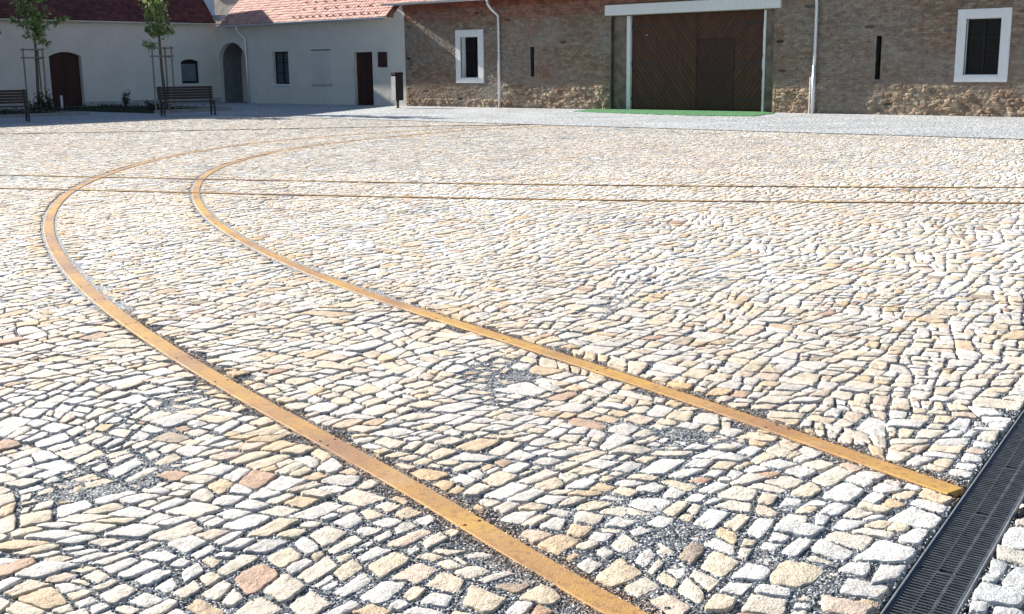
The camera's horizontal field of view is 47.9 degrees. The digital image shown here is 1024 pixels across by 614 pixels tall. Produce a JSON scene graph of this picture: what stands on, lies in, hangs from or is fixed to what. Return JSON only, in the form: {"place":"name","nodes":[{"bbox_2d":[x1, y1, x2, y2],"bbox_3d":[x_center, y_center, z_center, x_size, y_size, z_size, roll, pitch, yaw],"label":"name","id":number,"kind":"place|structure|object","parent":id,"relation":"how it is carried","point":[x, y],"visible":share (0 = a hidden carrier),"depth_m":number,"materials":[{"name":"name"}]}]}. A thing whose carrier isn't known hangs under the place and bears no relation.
{"place":"outdoors","nodes":[
{"label":"outdoors","id":0,"kind":"place"},
{"bbox_2d":[0,116,1023,613],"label":"cobbled square","id":1,"kind":"structure","parent":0,"point":[90,226],"depth_m":6.12,"materials":[{"name":"stone"}]},
{"bbox_2d":[0,102,1023,138],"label":"grey sett pavement","id":2,"kind":"structure","parent":0,"point":[967,126],"depth_m":31.08,"materials":[{"name":"grey stone"}]},
{"bbox_2d":[0,89,30,121],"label":"park bench","id":3,"kind":"object","parent":2,"relation":"on","point":[19,98],"visible":1,"depth_m":33.52,"materials":[{"name":"brown wood"}]},
{"bbox_2d":[0,109,88,117],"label":"planting bed","id":4,"kind":"object","parent":2,"relation":"on","point":[39,114],"visible":0.72,"depth_m":37.81,"materials":[{"name":"green plant"}]},
{"bbox_2d":[0,108,58,114],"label":"ground cover","id":5,"kind":"object","parent":4,"relation":"on","point":[5,111],"visible":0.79,"depth_m":39.16,"materials":[{"name":"green plant"}]},
{"bbox_2d":[26,100,41,112],"bbox_3d":[-15.986,-6.669,38.377,0.429,0.484,0.500,9,15,40],"label":"shrub","id":6,"kind":"object","parent":4,"relation":"on","point":[32,110],"visible":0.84,"depth_m":38.36,"materials":[{"name":"green plant"}]},
{"bbox_2d":[20,48,48,111],"bbox_3d":[-16.351,-7.805,39.773,0.832,2.220,0.758,-1,12,0],"label":"stake frame","id":7,"kind":"object","parent":4,"relation":"on","point":[37,57],"visible":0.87,"depth_m":39.47,"materials":[{"name":"brown wood"}]},
{"bbox_2d":[9,0,71,111],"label":"young tree","id":8,"kind":"object","parent":4,"relation":"in","point":[34,20],"visible":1,"depth_m":39.35,"materials":[{"name":"green plant"}]},
{"bbox_2d":[32,87,55,111],"bbox_3d":[-16.094,-7.124,39.634,0.747,0.878,0.706,-3,12,-12],"label":"shrub","id":9,"kind":"object","parent":4,"relation":"on","point":[43,103],"visible":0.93,"depth_m":39.56,"materials":[{"name":"green plant"}]},
{"bbox_2d":[30,104,231,113],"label":"planting bed","id":10,"kind":"object","parent":2,"relation":"on","point":[172,110],"visible":0.75,"depth_m":41.40,"materials":[{"name":"green plant"}]},
{"bbox_2d":[60,95,62,107],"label":"marker post","id":11,"kind":"object","parent":10,"relation":"on","point":[61,99],"visible":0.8,"depth_m":43.97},
{"bbox_2d":[121,89,130,105],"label":"shrub","id":12,"kind":"object","parent":10,"relation":"on","point":[125,99],"visible":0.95,"depth_m":44.63,"materials":[{"name":"green plant"}]},
{"bbox_2d":[52,102,203,110],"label":"ground cover","id":13,"kind":"object","parent":10,"relation":"on","point":[123,108],"visible":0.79,"depth_m":42.63,"materials":[{"name":"green plant"}]},
{"bbox_2d":[142,99,159,109],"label":"shrub","id":14,"kind":"object","parent":10,"relation":"on","point":[150,104],"visible":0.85,"depth_m":40.62,"materials":[{"name":"green plant"}]},
{"bbox_2d":[138,0,175,109],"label":"young tree","id":15,"kind":"object","parent":10,"relation":"in","point":[155,29],"visible":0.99,"depth_m":39.16,"materials":[{"name":"green plant"}]},
{"bbox_2d":[149,46,175,109],"bbox_3d":[-11.958,-7.863,39.804,0.832,2.220,0.757,-1,12,0],"label":"stake frame","id":16,"kind":"object","parent":10,"relation":"on","point":[164,55],"visible":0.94,"depth_m":39.48,"materials":[{"name":"brown wood"}]},
{"bbox_2d":[156,86,216,116],"bbox_3d":[-10.328,-6.556,36.618,1.750,0.924,0.684,-7,13,-26],"label":"park bench","id":17,"kind":"object","parent":2,"relation":"on","point":[187,90],"visible":1,"depth_m":36.72,"materials":[{"name":"brown wood"}]},
{"bbox_2d":[204,0,247,101],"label":"white house","id":18,"kind":"structure","parent":2,"relation":"on","point":[220,7],"depth_m":51.95,"materials":[{"name":"paint"}]},
{"bbox_2d":[15,124,532,133],"bbox_3d":[-12.826,-4.167,27.607,26.646,0.042,2.838,0,12,3],"label":"slot drain","id":19,"kind":"object","parent":2,"relation":"on","point":[260,129],"visible":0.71,"depth_m":27.72,"materials":[{"name":"metal"}]},
{"bbox_2d":[212,0,406,105],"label":"white wing","id":20,"kind":"structure","parent":2,"relation":"on","point":[310,51],"depth_m":46.72,"materials":[{"name":"white paint"}]},
{"bbox_2d":[275,51,288,83],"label":"window","id":21,"kind":"structure","parent":20,"relation":"in","point":[281,58],"depth_m":48.37,"materials":[{"name":"black glass"}]},
{"bbox_2d":[311,49,331,85],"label":"blocked window","id":22,"kind":"structure","parent":20,"relation":"in","point":[321,60],"depth_m":46.47,"materials":[{"name":"paint"}]},
{"bbox_2d":[356,52,373,104],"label":"door","id":23,"kind":"structure","parent":20,"relation":"in","point":[365,92],"depth_m":45.15,"materials":[{"name":"brown wood"}]},
{"bbox_2d":[378,52,386,66],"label":"notice board","id":24,"kind":"object","parent":20,"relation":"attached to","point":[382,59],"visible":1,"depth_m":44.07,"materials":[{"name":"brown wood"}]},
{"bbox_2d":[390,72,403,107],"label":"litter bin","id":25,"kind":"object","parent":2,"relation":"on","point":[397,86],"visible":0.99,"depth_m":41.16,"materials":[{"name":"grey metal"}]},
{"bbox_2d":[235,115,1023,139],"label":"slot drain","id":26,"kind":"object","parent":2,"relation":"on","point":[663,128],"visible":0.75,"depth_m":25.72,"materials":[{"name":"metal"}]},
{"bbox_2d":[573,109,772,116],"bbox_3d":[4.631,-5.864,34.679,7.355,0.016,3.091,9,15,40],"label":"green mat","id":27,"kind":"object","parent":2,"relation":"on","point":[691,112],"visible":1,"depth_m":34.33,"materials":[{"name":"green carpet"}]},
{"bbox_2d":[0,118,1023,309],"bbox_3d":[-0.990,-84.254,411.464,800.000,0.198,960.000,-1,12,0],"label":"ground","id":28,"kind":"structure","parent":0,"point":[98,288],"depth_m":9.87,"materials":[{"name":"grey stone"}]},
{"bbox_2d":[0,0,220,108],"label":"white farmhouse","id":29,"kind":"object","parent":28,"relation":"on","point":[95,52],"visible":0.78,"depth_m":46.84,"materials":[{"name":"paint"}]},
{"bbox_2d":[49,52,66,106],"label":"door leaf","id":30,"kind":"structure","parent":29,"relation":"in","point":[55,60],"depth_m":45.61,"materials":[{"name":"brown wood"}]},
{"bbox_2d":[62,52,82,106],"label":"door leaf","id":31,"kind":"structure","parent":29,"relation":"in","point":[73,92],"depth_m":46.08,"materials":[{"name":"brown wood"}]},
{"bbox_2d":[181,59,198,83],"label":"window","id":32,"kind":"structure","parent":29,"relation":"in","point":[189,69],"depth_m":49.99,"materials":[{"name":"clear glass"}]},
{"bbox_2d":[43,125,647,613],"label":"curved rail","id":33,"kind":"object","parent":28,"relation":"on","point":[581,589],"visible":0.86,"depth_m":4.20,"materials":[{"name":"metal"}]},
{"bbox_2d":[0,293,1023,613],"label":"gravel joints","id":34,"kind":"object","parent":28,"relation":"on","point":[492,563],"visible":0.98,"depth_m":3.85,"materials":[{"name":"grey gravel"}]},
{"bbox_2d":[0,187,1023,203],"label":"straight rail","id":35,"kind":"object","parent":28,"relation":"on","point":[534,198],"visible":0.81,"depth_m":12.36,"materials":[{"name":"metal"}]},
{"bbox_2d":[0,174,1023,187],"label":"straight rail","id":36,"kind":"object","parent":28,"relation":"on","point":[521,184],"visible":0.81,"depth_m":13.92,"materials":[{"name":"metal"}]},
{"bbox_2d":[192,126,963,496],"bbox_3d":[-1.432,-1.824,15.722,5.830,0.027,24.336,-1,12,0],"label":"curved rail","id":37,"kind":"object","parent":28,"relation":"on","point":[934,484],"visible":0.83,"depth_m":5.28,"materials":[{"name":"metal"}]},
{"bbox_2d":[381,0,1023,116],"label":"brick barn","id":38,"kind":"structure","parent":28,"relation":"on","point":[929,57],"depth_m":34.79,"materials":[{"name":"brick"}]},
{"bbox_2d":[465,37,477,76],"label":"window","id":39,"kind":"structure","parent":38,"relation":"in","point":[471,42],"depth_m":41.46,"materials":[{"name":"black glass"}]},
{"bbox_2d":[965,18,1001,73],"bbox_3d":[12.195,-6.729,29.750,0.859,1.403,0.056,9,15,40],"label":"window","id":40,"kind":"structure","parent":38,"relation":"in","point":[983,41],"depth_m":29.76,"materials":[{"name":"black glass"}]},
{"bbox_2d":[880,410,1023,613],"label":"drainage channel","id":41,"kind":"object","parent":28,"relation":"on","point":[980,574],"depth_m":3.40,"materials":[{"name":"metal"}]},
{"bbox_2d":[885,567,973,613],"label":"drain grate","id":42,"kind":"object","parent":41,"relation":"in","point":[924,591],"visible":1,"depth_m":3.10,"materials":[{"name":"metal"}]},
{"bbox_2d":[918,510,1007,578],"bbox_3d":[1.351,0.711,3.435,0.154,0.022,0.500,7,14,32],"label":"drain grate","id":43,"kind":"object","parent":41,"relation":"in","point":[963,544],"visible":0.95,"depth_m":3.41,"materials":[{"name":"metal"}]},
{"bbox_2d":[957,465,1023,519],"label":"drain grate","id":44,"kind":"object","parent":41,"relation":"in","point":[996,492],"visible":0.91,"depth_m":3.82,"materials":[{"name":"metal"}]},
{"bbox_2d":[989,428,1023,470],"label":"drain grate","id":45,"kind":"object","parent":41,"relation":"in","point":[1010,454],"visible":0.94,"depth_m":4.21,"materials":[{"name":"metal"}]},
{"bbox_2d":[1014,414,1023,428],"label":"drain grate","id":46,"kind":"object","parent":41,"relation":"in","point":[1020,424],"visible":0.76,"depth_m":4.54,"materials":[{"name":"metal"}]},
{"bbox_2d":[969,504,1023,613],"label":"pale stone pavement","id":47,"kind":"structure","parent":0,"point":[1009,593],"depth_m":3.14,"materials":[{"name":"beige stone"}]}
]}

